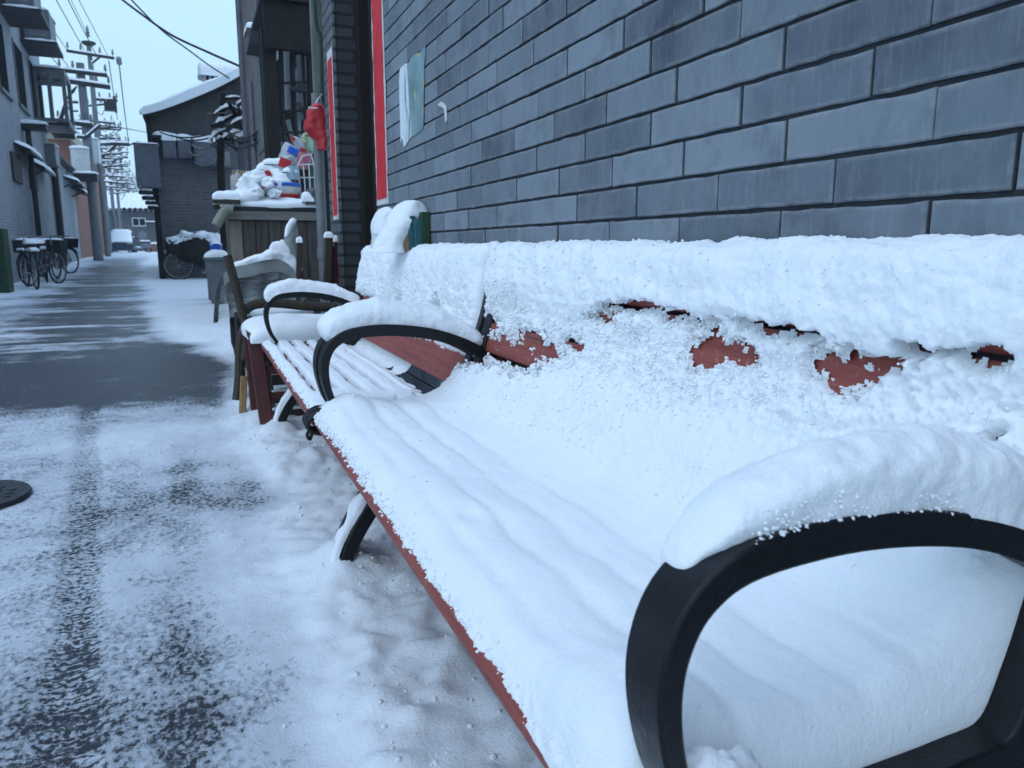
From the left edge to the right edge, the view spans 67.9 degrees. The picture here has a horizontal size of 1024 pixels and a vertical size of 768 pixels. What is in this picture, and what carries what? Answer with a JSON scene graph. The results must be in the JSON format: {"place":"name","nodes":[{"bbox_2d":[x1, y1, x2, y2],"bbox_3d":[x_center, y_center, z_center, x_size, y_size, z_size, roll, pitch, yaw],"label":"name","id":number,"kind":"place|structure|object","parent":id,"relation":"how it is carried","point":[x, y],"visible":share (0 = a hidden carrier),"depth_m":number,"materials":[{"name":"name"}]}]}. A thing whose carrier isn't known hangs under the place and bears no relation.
{"place":"outdoors","nodes":[
{"label":"outdoors","id":0,"kind":"place"},
{"bbox_2d":[39,0,238,192],"label":"sky","id":1,"kind":"structure","parent":0,"point":[154,68],"materials":[{"name":"blue"}]},
{"bbox_2d":[237,144,244,170],"bbox_3d":[-5.100,-4.318,14.834,0.451,0.690,0.300,-4,11,-22],"label":"sheet panel","id":2,"kind":"object","parent":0,"point":[241,162],"visible":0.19,"depth_m":14.63,"materials":[{"name":"grey metal"}]},
{"bbox_2d":[0,251,543,767],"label":"snowy road","id":3,"kind":"structure","parent":0,"point":[146,669],"depth_m":2.00,"materials":[{"name":"white snow"}]},
{"bbox_2d":[0,228,14,292],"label":"green box","id":4,"kind":"object","parent":3,"relation":"on","point":[6,281],"visible":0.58,"depth_m":13.58,"materials":[{"name":"paint"}]},
{"bbox_2d":[0,245,4,286],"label":"door","id":5,"kind":"structure","parent":4,"relation":"in","point":[2,281],"depth_m":13.53,"materials":[{"name":"green paint"}]},
{"bbox_2d":[0,480,32,506],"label":"manhole cover","id":6,"kind":"object","parent":3,"relation":"on","point":[12,491],"visible":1,"depth_m":2.72,"materials":[{"name":"metal"}]},
{"bbox_2d":[8,235,42,288],"bbox_3d":[-9.482,-2.396,14.936,0.605,1.032,1.815,-8,13,-40],"label":"bicycle","id":7,"kind":"object","parent":3,"relation":"on","point":[28,243],"visible":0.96,"depth_m":14.86,"materials":[{"name":"metal"}]},
{"bbox_2d":[0,0,59,282],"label":"grey house","id":8,"kind":"structure","parent":3,"relation":"on","point":[17,100],"depth_m":18.59,"materials":[{"name":"brick"}]},
{"bbox_2d":[0,24,13,101],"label":"window","id":9,"kind":"structure","parent":8,"relation":"in","point":[4,85],"depth_m":17.25,"materials":[{"name":"black glass"}]},
{"bbox_2d":[9,151,22,183],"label":"wall recess","id":10,"kind":"structure","parent":8,"relation":"attached to","point":[16,170],"depth_m":17.52,"materials":[{"name":"grey"}]},
{"bbox_2d":[11,38,31,116],"bbox_3d":[-12.675,-7.830,19.493,0.250,1.591,1.751,-5,11,-24],"label":"window","id":11,"kind":"structure","parent":8,"relation":"in","point":[17,55],"depth_m":19.41,"materials":[{"name":"black glass"}]},
{"bbox_2d":[0,0,49,30],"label":"air conditioner","id":12,"kind":"object","parent":8,"relation":"attached to","point":[27,14],"visible":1,"depth_m":17.63,"materials":[{"name":"grey metal"}]},
{"bbox_2d":[13,140,43,161],"bbox_3d":[-11.934,-5.683,18.811,0.353,0.536,2.338,-5,11,-24],"label":"awning","id":13,"kind":"object","parent":8,"relation":"attached to","point":[26,149],"visible":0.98,"depth_m":17.91,"materials":[{"name":"paint"}]},
{"bbox_2d":[20,119,48,272],"bbox_3d":[-12.148,-4.717,19.570,0.710,3.984,0.356,-4,11,-22],"label":"drainpipe","id":14,"kind":"object","parent":8,"relation":"attached to","point":[28,126],"visible":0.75,"depth_m":19.35,"materials":[{"name":"metal"}]},
{"bbox_2d":[27,56,48,133],"bbox_3d":[-14.030,-8.439,22.358,0.250,1.679,2.858,-5,11,-24],"label":"window","id":15,"kind":"structure","parent":8,"relation":"in","point":[30,68],"depth_m":21.73,"materials":[{"name":"black glass"}]},
{"bbox_2d":[20,7,63,58],"bbox_3d":[-12.871,-9.637,20.759,0.850,1.000,1.623,-5,11,-24],"label":"air conditioner","id":16,"kind":"object","parent":8,"relation":"attached to","point":[40,43],"visible":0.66,"depth_m":20.32,"materials":[{"name":"grey metal"}]},
{"bbox_2d":[34,158,55,176],"bbox_3d":[-13.162,-5.999,21.402,0.314,0.537,2.661,-5,11,-24],"label":"awning","id":17,"kind":"object","parent":8,"relation":"attached to","point":[42,166],"visible":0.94,"depth_m":20.41,"materials":[{"name":"paint"}]},
{"bbox_2d":[44,142,60,167],"bbox_3d":[-14.201,-7.072,23.451,0.346,0.685,0.902,-4,11,-22],"label":"air conditioner","id":18,"kind":"object","parent":8,"relation":"attached to","point":[52,156],"visible":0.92,"depth_m":23.12,"materials":[{"name":"grey metal"}]},
{"bbox_2d":[44,145,54,162],"bbox_3d":[-14.049,-6.976,23.089,0.231,0.523,0.011,-4,11,-22],"label":"door","id":19,"kind":"structure","parent":18,"relation":"in","point":[49,152],"depth_m":23.08,"materials":[{"name":"grey metal"}]},
{"bbox_2d":[32,64,74,133],"bbox_3d":[-13.816,-8.584,22.925,0.834,1.726,1.906,-5,11,-24],"label":"window cage","id":20,"kind":"object","parent":8,"relation":"attached to","point":[49,76],"depth_m":22.22,"materials":[{"name":"grey metal"}]},
{"bbox_2d":[51,167,67,264],"bbox_3d":[-14.463,-5.319,24.289,0.198,3.298,0.198,-4,11,-22],"label":"drainpipe","id":21,"kind":"object","parent":8,"relation":"attached to","point":[58,205],"visible":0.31,"depth_m":24.16,"materials":[{"name":"metal"}]},
{"bbox_2d":[26,236,56,281],"bbox_3d":[-10.607,-2.841,17.242,0.605,1.032,1.815,-6,12,-32],"label":"bicycle","id":22,"kind":"object","parent":3,"relation":"on","point":[42,247],"visible":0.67,"depth_m":16.89,"materials":[{"name":"metal"}]},
{"bbox_2d":[16,236,67,286],"bbox_3d":[-9.860,-2.591,15.952,0.605,1.032,1.815,0,10,-2],"label":"bicycle","id":23,"kind":"object","parent":3,"relation":"on","point":[56,245],"visible":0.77,"depth_m":16.33,"materials":[{"name":"paint"}]},
{"bbox_2d":[28,235,61,278],"bbox_3d":[-11.274,-3.087,18.458,1.815,1.032,0.605,9,14,42],"label":"bicycle","id":24,"kind":"object","parent":3,"relation":"on","point":[52,267],"visible":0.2,"depth_m":18.28,"materials":[{"name":"paint"}]},
{"bbox_2d":[38,235,78,274],"bbox_3d":[-12.020,-3.391,19.960,0.605,1.032,1.815,1,10,8],"label":"bicycle","id":25,"kind":"object","parent":3,"relation":"on","point":[72,243],"visible":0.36,"depth_m":20.44,"materials":[{"name":"paint"}]},
{"bbox_2d":[50,154,81,262],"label":"grey house","id":26,"kind":"structure","parent":3,"relation":"on","point":[69,211],"depth_m":27.85,"materials":[{"name":"concrete"}]},
{"bbox_2d":[63,174,85,188],"bbox_3d":[-16.424,-7.505,28.529,0.510,0.529,3.446,-5,11,-24],"label":"awning","id":27,"kind":"object","parent":26,"relation":"attached to","point":[72,180],"visible":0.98,"depth_m":27.17,"materials":[{"name":"paint"}]},
{"bbox_2d":[47,129,104,257],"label":"red brown house","id":28,"kind":"structure","parent":3,"relation":"on","point":[82,206],"depth_m":33.12,"materials":[{"name":"brick"}]},
{"bbox_2d":[51,131,75,138],"bbox_3d":[-18.320,-10.376,31.055,0.866,0.658,0.921,-4,11,-22],"label":"rooftop clutter","id":29,"kind":"object","parent":28,"relation":"on","point":[63,136],"visible":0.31,"depth_m":30.84,"materials":[{"name":"grey metal"}]},
{"bbox_2d":[56,59,110,260],"bbox_3d":[-16.126,-8.333,29.025,1.905,7.570,0.563,-6,12,-30],"label":"utility pole","id":30,"kind":"object","parent":3,"relation":"on","point":[80,80],"visible":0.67,"depth_m":28.69,"materials":[{"name":"concrete"}]},
{"bbox_2d":[69,145,90,170],"bbox_3d":[-16.351,-8.536,28.826,0.669,0.965,0.582,-4,11,-22],"label":"utility box","id":31,"kind":"object","parent":30,"relation":"attached to","point":[80,158],"visible":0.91,"depth_m":28.60,"materials":[{"name":"white metal"}]},
{"bbox_2d":[71,149,88,169],"bbox_3d":[-16.260,-8.432,28.605,0.523,0.739,0.011,-4,11,-22],"label":"door","id":32,"kind":"structure","parent":31,"relation":"in","point":[79,157],"depth_m":28.60,"materials":[{"name":"white metal"}]},
{"bbox_2d":[73,171,98,181],"bbox_3d":[-16.038,-7.831,28.649,0.818,0.396,0.562,-4,11,-22],"label":"meter shelf","id":33,"kind":"object","parent":31,"relation":"attached to","point":[86,176],"visible":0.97,"depth_m":28.44,"materials":[{"name":"paint"}]},
{"bbox_2d":[81,137,101,163],"bbox_3d":[-16.708,-9.282,30.194,0.633,0.956,0.810,-4,11,-22],"label":"utility box","id":34,"kind":"object","parent":30,"relation":"attached to","point":[96,149],"visible":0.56,"depth_m":29.96,"materials":[{"name":"white metal"}]},
{"bbox_2d":[66,25,114,256],"bbox_3d":[-19.529,-11.248,35.970,1.970,10.711,0.600,-4,11,-22],"label":"utility pole","id":35,"kind":"object","parent":3,"relation":"on","point":[89,53],"visible":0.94,"depth_m":35.65,"materials":[{"name":"concrete"}]},
{"bbox_2d":[75,121,124,252],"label":"utility pole","id":36,"kind":"object","parent":3,"relation":"on","point":[112,159],"visible":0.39,"depth_m":47.33,"materials":[{"name":"concrete"}]},
{"bbox_2d":[76,92,129,176],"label":"utility pole","id":37,"kind":"object","parent":3,"relation":"on","point":[109,104],"visible":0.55,"depth_m":40.97,"materials":[{"name":"metal"}]},
{"bbox_2d":[102,133,128,251],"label":"utility pole","id":38,"kind":"object","parent":3,"relation":"on","point":[111,186],"visible":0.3,"depth_m":57.17,"materials":[{"name":"concrete"}]},
{"bbox_2d":[103,148,130,250],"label":"utility pole","id":39,"kind":"object","parent":3,"relation":"on","point":[118,200],"visible":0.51,"depth_m":62.56,"materials":[{"name":"concrete"}]},
{"bbox_2d":[112,160,135,188],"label":"utility pole","id":40,"kind":"object","parent":3,"relation":"on","point":[124,164],"visible":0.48,"depth_m":69.46,"materials":[{"name":"concrete"}]},
{"bbox_2d":[111,229,137,252],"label":"parked car","id":41,"kind":"object","parent":3,"relation":"on","point":[122,239],"visible":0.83,"depth_m":53.35,"materials":[{"name":"paint"}]},
{"bbox_2d":[107,192,156,250],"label":"end house","id":42,"kind":"structure","parent":3,"relation":"on","point":[137,217],"depth_m":66.25,"materials":[{"name":"grey brick"}]},
{"bbox_2d":[132,217,145,226],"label":"window","id":43,"kind":"structure","parent":42,"relation":"in","point":[136,221],"depth_m":66.20,"materials":[{"name":"white glass"}]},
{"bbox_2d":[127,236,151,251],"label":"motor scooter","id":44,"kind":"object","parent":3,"relation":"on","point":[145,244],"visible":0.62,"depth_m":55.03,"materials":[{"name":"metal"}]},
{"bbox_2d":[139,67,242,278],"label":"gable house","id":45,"kind":"structure","parent":3,"relation":"on","point":[183,198],"depth_m":18.28,"materials":[{"name":"brick"}]},
{"bbox_2d":[132,142,161,189],"bbox_3d":[-8.496,-5.071,17.726,0.564,1.059,0.569,-4,11,-22],"label":"electric cabinet","id":46,"kind":"object","parent":45,"relation":"attached to","point":[147,165],"visible":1,"depth_m":17.50,"materials":[{"name":"grey metal"}]},
{"bbox_2d":[138,189,157,209],"bbox_3d":[-8.532,-4.337,17.849,0.383,0.447,0.400,-4,11,-22],"label":"bracket stack","id":47,"kind":"object","parent":45,"relation":"attached to","point":[149,198],"visible":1,"depth_m":17.72,"materials":[{"name":"black metal"}]},
{"bbox_2d":[161,135,176,158],"bbox_3d":[-8.093,-5.618,17.946,0.326,0.568,0.344,-4,11,-22],"label":"meter box","id":48,"kind":"object","parent":45,"relation":"attached to","point":[169,149],"visible":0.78,"depth_m":17.81,"materials":[{"name":"grey metal"}]},
{"bbox_2d":[164,142,174,155],"bbox_3d":[-8.033,-5.506,17.819,0.214,0.293,0.011,-4,11,-22],"label":"door","id":49,"kind":"structure","parent":48,"relation":"in","point":[168,147],"depth_m":17.82,"materials":[{"name":"grey metal"}]},
{"bbox_2d":[131,0,228,77],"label":"overhead wire","id":50,"kind":"object","parent":45,"relation":"attached to","point":[180,43],"visible":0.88,"depth_m":16.03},
{"bbox_2d":[177,134,191,158],"bbox_3d":[-7.787,-5.653,18.067,0.321,0.567,0.348,-4,11,-22],"label":"meter box","id":51,"kind":"object","parent":45,"relation":"attached to","point":[184,147],"visible":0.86,"depth_m":17.93,"materials":[{"name":"grey metal"}]},
{"bbox_2d":[179,142,189,155],"bbox_3d":[-7.732,-5.543,17.937,0.208,0.295,0.011,-4,11,-22],"label":"door","id":52,"kind":"structure","parent":51,"relation":"in","point":[184,147],"depth_m":17.93,"materials":[{"name":"grey metal"}]},
{"bbox_2d":[192,135,216,166],"bbox_3d":[-7.378,-5.604,18.242,0.521,0.709,0.334,-4,11,-22],"label":"meter box","id":53,"kind":"object","parent":45,"relation":"attached to","point":[206,159],"visible":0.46,"depth_m":18.10,"materials":[{"name":"grey metal"}]},
{"bbox_2d":[195,144,214,162],"bbox_3d":[-7.318,-5.494,18.118,0.408,0.437,0.011,-4,11,-22],"label":"door","id":54,"kind":"structure","parent":53,"relation":"in","point":[205,159],"depth_m":18.11,"materials":[{"name":"grey metal"}]},
{"bbox_2d":[198,61,236,81],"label":"snowy roof","id":55,"kind":"structure","parent":45,"relation":"on","point":[206,72],"depth_m":21.17,"materials":[{"name":"snow"}]},
{"bbox_2d":[162,230,220,278],"bbox_3d":[-7.444,-3.111,18.302,1.815,1.197,0.605,-4,11,-22],"label":"bicycle","id":56,"kind":"object","parent":3,"relation":"on","point":[184,246],"visible":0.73,"depth_m":18.05,"materials":[{"name":"metal"}]},
{"bbox_2d":[203,250,227,301],"bbox_3d":[-4.439,-1.636,11.472,0.390,0.776,0.461,-4,11,-22],"label":"rubbish bin","id":57,"kind":"object","parent":3,"relation":"on","point":[216,269],"visible":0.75,"depth_m":11.27,"materials":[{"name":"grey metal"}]},
{"bbox_2d":[207,94,243,251],"bbox_3d":[-4.595,-3.280,12.877,0.945,3.681,0.586,-4,11,-22],"label":"cable pole","id":58,"kind":"object","parent":3,"relation":"on","point":[220,132],"visible":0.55,"depth_m":12.61,"materials":[{"name":"grey wood"}]},
{"bbox_2d":[235,0,264,170],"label":"brown house","id":59,"kind":"structure","parent":3,"relation":"on","point":[251,97],"depth_m":9.79,"materials":[{"name":"grey wood"}]},
{"bbox_2d":[122,0,238,66],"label":"overhead wire","id":60,"kind":"object","parent":59,"relation":"attached to","point":[176,37],"visible":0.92,"depth_m":11.49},
{"bbox_2d":[244,22,258,56],"bbox_3d":[-2.761,-3.759,8.300,0.302,0.276,0.479,-4,11,-22],"label":"wall box","id":61,"kind":"object","parent":59,"relation":"attached to","point":[253,42],"visible":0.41,"depth_m":8.14,"materials":[{"name":"paint"}]},
{"bbox_2d":[213,218,305,369],"bbox_3d":[-1.775,-0.592,5.336,0.624,1.100,1.160,-4,11,-22],"label":"chair","id":62,"kind":"object","parent":3,"relation":"on","point":[279,257],"visible":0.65,"depth_m":4.95,"materials":[{"name":"wood"}]},
{"bbox_2d":[220,199,320,354],"bbox_3d":[-1.897,-0.829,6.029,0.746,1.268,0.727,-4,11,-22],"label":"wooden cabinet","id":63,"kind":"object","parent":3,"relation":"on","point":[255,227],"visible":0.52,"depth_m":5.66,"materials":[{"name":"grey wood"}]},
{"bbox_2d":[212,205,233,227],"bbox_3d":[-2.065,-1.197,5.427,0.162,0.166,0.074,-6,12,-31],"label":"pipe elbow","id":64,"kind":"object","parent":63,"relation":"hanging from","point":[223,213],"visible":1,"depth_m":5.40,"materials":[{"name":"green plastic"}]},
{"bbox_2d":[212,191,239,203],"bbox_3d":[-2.064,-1.346,5.487,0.190,0.093,0.106,-4,11,-22],"label":"wooden board","id":65,"kind":"object","parent":63,"relation":"on","point":[220,197],"visible":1,"depth_m":5.45,"materials":[{"name":"brown wood"}]},
{"bbox_2d":[230,171,240,190],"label":"crumpled bag","id":66,"kind":"object","parent":63,"relation":"on","point":[235,177],"visible":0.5,"depth_m":5.80,"materials":[{"name":"white plastic"}]},
{"bbox_2d":[223,169,295,201],"bbox_3d":[-1.905,-1.456,5.726,0.627,0.326,0.512,4,11,21],"label":"snowed sack","id":67,"kind":"object","parent":63,"relation":"on","point":[248,185],"visible":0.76,"depth_m":5.61,"materials":[{"name":"white plastic"}]},
{"bbox_2d":[279,193,299,198],"bbox_3d":[-1.757,-1.423,5.831,0.278,0.058,0.278,-4,11,-22],"label":"wash basin","id":68,"kind":"object","parent":63,"relation":"on","point":[296,196],"visible":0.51,"depth_m":5.74,"materials":[{"name":"red plastic"}]},
{"bbox_2d":[269,168,301,193],"bbox_3d":[-1.762,-1.518,5.804,0.302,0.245,0.304,-4,11,-22],"label":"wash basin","id":69,"kind":"object","parent":68,"relation":"on","point":[283,183],"visible":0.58,"depth_m":5.71,"materials":[{"name":"white plastic"}]},
{"bbox_2d":[256,162,273,176],"bbox_3d":[-1.882,-1.614,5.809,0.134,0.162,0.265,-4,11,-22],"label":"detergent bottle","id":70,"kind":"object","parent":69,"relation":"on","point":[265,168],"visible":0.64,"depth_m":5.73,"materials":[{"name":"white plastic"}]},
{"bbox_2d":[262,155,294,172],"bbox_3d":[-1.792,-1.670,5.836,0.242,0.163,0.171,-4,11,-22],"label":"plastic bag","id":71,"kind":"object","parent":70,"relation":"on","point":[281,163],"visible":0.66,"depth_m":5.77,"materials":[{"name":"white plastic"}]},
{"bbox_2d":[283,166,299,180],"bbox_3d":[-1.681,-1.605,5.786,0.126,0.100,0.109,-4,11,-22],"label":"plastic bag","id":72,"kind":"object","parent":69,"relation":"on","point":[292,173],"visible":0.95,"depth_m":5.75,"materials":[{"name":"plastic"}]},
{"bbox_2d":[291,136,309,152],"bbox_3d":[-1.708,-1.890,6.139,0.159,0.202,0.152,-4,11,-22],"label":"plastic bag","id":73,"kind":"object","parent":63,"relation":"on","point":[300,145],"visible":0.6,"depth_m":6.07,"materials":[{"name":"white plastic"}]},
{"bbox_2d":[301,132,313,153],"bbox_3d":[-1.619,-1.937,6.115,0.165,0.156,0.124,-4,11,-22],"label":"plastic jug","id":74,"kind":"object","parent":73,"relation":"on","point":[307,140],"visible":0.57,"depth_m":6.07,"materials":[{"name":"green plastic"}]},
{"bbox_2d":[296,154,314,197],"bbox_3d":[-1.606,-1.599,5.948,0.173,0.362,0.285,-4,11,-22],"label":"wire rack","id":75,"kind":"object","parent":63,"relation":"on","point":[304,177],"visible":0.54,"depth_m":5.81,"materials":[{"name":"white metal"}]},
{"bbox_2d":[297,152,311,169],"bbox_3d":[-1.598,-1.719,5.866,0.121,0.126,0.085,-4,11,-22],"label":"plastic bag","id":76,"kind":"object","parent":75,"relation":"hanging from","point":[306,159],"visible":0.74,"depth_m":5.83,"materials":[{"name":"plastic"}]},
{"bbox_2d":[301,165,313,191],"bbox_3d":[-1.586,-1.609,5.960,0.134,0.200,0.124,4,11,21],"label":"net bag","id":77,"kind":"object","parent":75,"relation":"in","point":[306,172],"visible":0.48,"depth_m":5.91,"materials":[{"name":"plastic"}]},
{"bbox_2d":[301,188,315,204],"bbox_3d":[-1.529,-1.419,5.770,0.155,0.125,0.221,-4,11,-22],"label":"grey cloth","id":78,"kind":"object","parent":63,"relation":"on","point":[308,196],"visible":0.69,"depth_m":5.67,"materials":[{"name":"fabric"}]},
{"bbox_2d":[223,254,336,412],"bbox_3d":[-1.331,-0.317,4.366,0.588,0.850,0.736,-4,11,-22],"label":"wooden chair","id":79,"kind":"object","parent":3,"relation":"on","point":[248,310],"visible":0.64,"depth_m":4.03,"materials":[{"name":"brown wood"}]},
{"bbox_2d":[295,236,302,300],"bbox_3d":[-1.285,-0.586,4.574,0.069,0.596,0.052,-4,11,-22],"label":"wooden stick","id":80,"kind":"object","parent":79,"relation":"on","point":[299,240],"visible":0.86,"depth_m":4.54,"materials":[{"name":"brown wood"}]},
{"bbox_2d":[241,313,324,425],"bbox_3d":[-1.068,-0.081,3.909,0.572,0.553,0.539,-4,11,-22],"label":"red stool","id":81,"kind":"object","parent":3,"relation":"on","point":[289,327],"visible":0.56,"depth_m":3.63,"materials":[{"name":"paint"}]},
{"bbox_2d":[265,362,303,416],"bbox_3d":[-1.101,0.040,3.947,0.340,0.290,0.306,-4,11,-22],"label":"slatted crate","id":82,"kind":"object","parent":3,"relation":"on","point":[277,379],"visible":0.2,"depth_m":3.77,"materials":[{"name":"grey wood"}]},
{"bbox_2d":[251,0,333,302],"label":"metal shed","id":83,"kind":"structure","parent":3,"relation":"on","point":[280,26],"depth_m":6.93,"materials":[{"name":"grey metal"}]},
{"bbox_2d":[283,51,290,112],"bbox_3d":[-2.202,-2.961,7.446,0.071,0.567,0.058,-4,11,-22],"label":"hanging tube","id":84,"kind":"object","parent":83,"relation":"hanging from","point":[286,60],"visible":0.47,"depth_m":7.42,"materials":[{"name":"grey plastic"}]},
{"bbox_2d":[289,82,307,92],"bbox_3d":[-1.982,-2.750,7.048,0.160,0.082,0.070,-4,11,-22],"label":"clamp","id":85,"kind":"object","parent":83,"relation":"attached to","point":[300,87],"visible":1,"depth_m":7.03,"materials":[{"name":"metal"}]},
{"bbox_2d":[296,55,306,120],"bbox_3d":[-2.078,-2.921,7.505,0.110,0.603,0.097,-4,11,-22],"label":"hanging tube","id":86,"kind":"object","parent":83,"relation":"hanging from","point":[299,77],"visible":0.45,"depth_m":7.45,"materials":[{"name":"grey plastic"}]},
{"bbox_2d":[311,93,329,313],"bbox_3d":[-1.264,-0.957,5.066,0.078,1.860,0.078,-4,11,-22],"label":"drainpipe","id":87,"kind":"object","parent":3,"relation":"on","point":[320,193],"visible":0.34,"depth_m":5.00,"materials":[{"name":"grey plastic"}]},
{"bbox_2d":[303,94,326,150],"bbox_3d":[-1.250,-1.683,4.851,0.162,0.361,0.191,-4,11,-22],"label":"hanging bag","id":88,"kind":"object","parent":87,"relation":"hanging from","point":[314,128],"visible":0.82,"depth_m":4.79,"materials":[{"name":"red plastic"}]},
{"bbox_2d":[309,0,325,107],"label":"drainpipe","id":89,"kind":"structure","parent":87,"relation":"attached to","point":[315,54],"depth_m":4.94,"materials":[{"name":"metal"}]},
{"bbox_2d":[313,0,323,102],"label":"thick cable","id":90,"kind":"object","parent":87,"relation":"attached to","point":[320,48],"visible":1,"depth_m":4.88,"materials":[{"name":"grey plastic"}]},
{"bbox_2d":[261,241,500,527],"bbox_3d":[-0.575,-0.064,2.828,0.563,0.912,1.696,-4,11,-22],"label":"park bench","id":91,"kind":"object","parent":3,"relation":"on","point":[447,277],"visible":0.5,"depth_m":2.61,"materials":[{"name":"red metal"}]},
{"bbox_2d":[371,207,391,247],"bbox_3d":[-0.576,-0.702,3.411,0.121,0.180,0.235,-4,11,-22],"label":"snowy bag","id":92,"kind":"object","parent":91,"relation":"on","point":[379,219],"visible":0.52,"depth_m":3.34,"materials":[{"name":"white snow"}]},
{"bbox_2d":[371,200,430,252],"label":"leaning boards","id":93,"kind":"object","parent":91,"relation":"on","point":[406,227],"visible":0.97,"depth_m":2.77,"materials":[{"name":"green paint"}]},
{"bbox_2d":[314,234,1023,767],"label":"park bench","id":94,"kind":"object","parent":3,"relation":"on","point":[724,530],"visible":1,"depth_m":0.82,"materials":[{"name":"red metal"}]},
{"bbox_2d":[302,405,321,440],"bbox_3d":[-0.498,0.105,1.994,0.098,0.089,0.090,-4,11,-22],"label":"binding strap","id":95,"kind":"object","parent":94,"relation":"attached to","point":[308,415],"visible":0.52,"depth_m":1.97,"materials":[{"name":"black metal"}]},
{"bbox_2d":[321,0,1023,393],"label":"brick house","id":96,"kind":"structure","parent":3,"relation":"on","point":[655,120],"depth_m":1.32,"materials":[{"name":"grey brick"}]},
{"bbox_2d":[322,232,333,299],"bbox_3d":[-1.098,-0.703,4.532,0.078,0.405,0.068,-4,11,-22],"label":"wooden post","id":97,"kind":"object","parent":96,"relation":"attached to","point":[328,254],"visible":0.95,"depth_m":4.51,"materials":[{"name":"brown wood"}]},
{"bbox_2d":[327,46,338,219],"bbox_3d":[-1.069,-1.475,4.526,0.004,0.970,0.198,-4,11,-22],"label":"door couplet","id":98,"kind":"object","parent":96,"relation":"attached to","point":[332,134],"depth_m":4.51,"materials":[{"name":"red paper"}]},
{"bbox_2d":[331,246,335,283],"bbox_3d":[-1.090,-0.675,4.585,0.065,0.308,0.020,-4,11,-22],"label":"red plank","id":99,"kind":"object","parent":96,"relation":"attached to","point":[333,280],"visible":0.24,"depth_m":4.58,"materials":[{"name":"paint"}]},
{"bbox_2d":[333,235,338,285],"bbox_3d":[-1.064,-0.746,4.671,0.066,0.330,0.052,-4,11,-22],"label":"red plank","id":100,"kind":"object","parent":96,"relation":"attached to","point":[335,240],"visible":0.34,"depth_m":4.65,"materials":[{"name":"paint"}]},
{"bbox_2d":[367,0,378,214],"bbox_3d":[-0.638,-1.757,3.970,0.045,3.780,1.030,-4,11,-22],"label":"door","id":101,"kind":"structure","parent":96,"relation":"in","point":[375,207],"depth_m":4.34,"materials":[{"name":"black wood"}]},
{"bbox_2d":[371,0,388,205],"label":"door couplet","id":102,"kind":"object","parent":96,"relation":"attached to","point":[378,56],"depth_m":3.36,"materials":[{"name":"red paper"}]},
{"bbox_2d":[399,46,425,146],"bbox_3d":[-0.378,-1.075,2.882,0.002,0.308,0.388,-4,11,-22],"label":"torn poster","id":103,"kind":"object","parent":96,"relation":"attached to","point":[411,89],"visible":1,"depth_m":2.88,"materials":[{"name":"white paper"}]},
{"bbox_3d":[-1.832,-1.637,5.981,0.294,0.241,0.269,-4,11,-22],"label":"wash basin","id":104,"kind":"object","parent":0,"visible":0},
{"bbox_2d":[279,142,299,165],"bbox_3d":[-1.743,-1.825,6.027,0.205,0.166,0.173,-4,11,-22],"label":"plastic bag","id":105,"kind":"object","parent":104,"relation":"on","point":[287,148],"visible":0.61,"depth_m":5.95,"materials":[{"name":"white plastic"}]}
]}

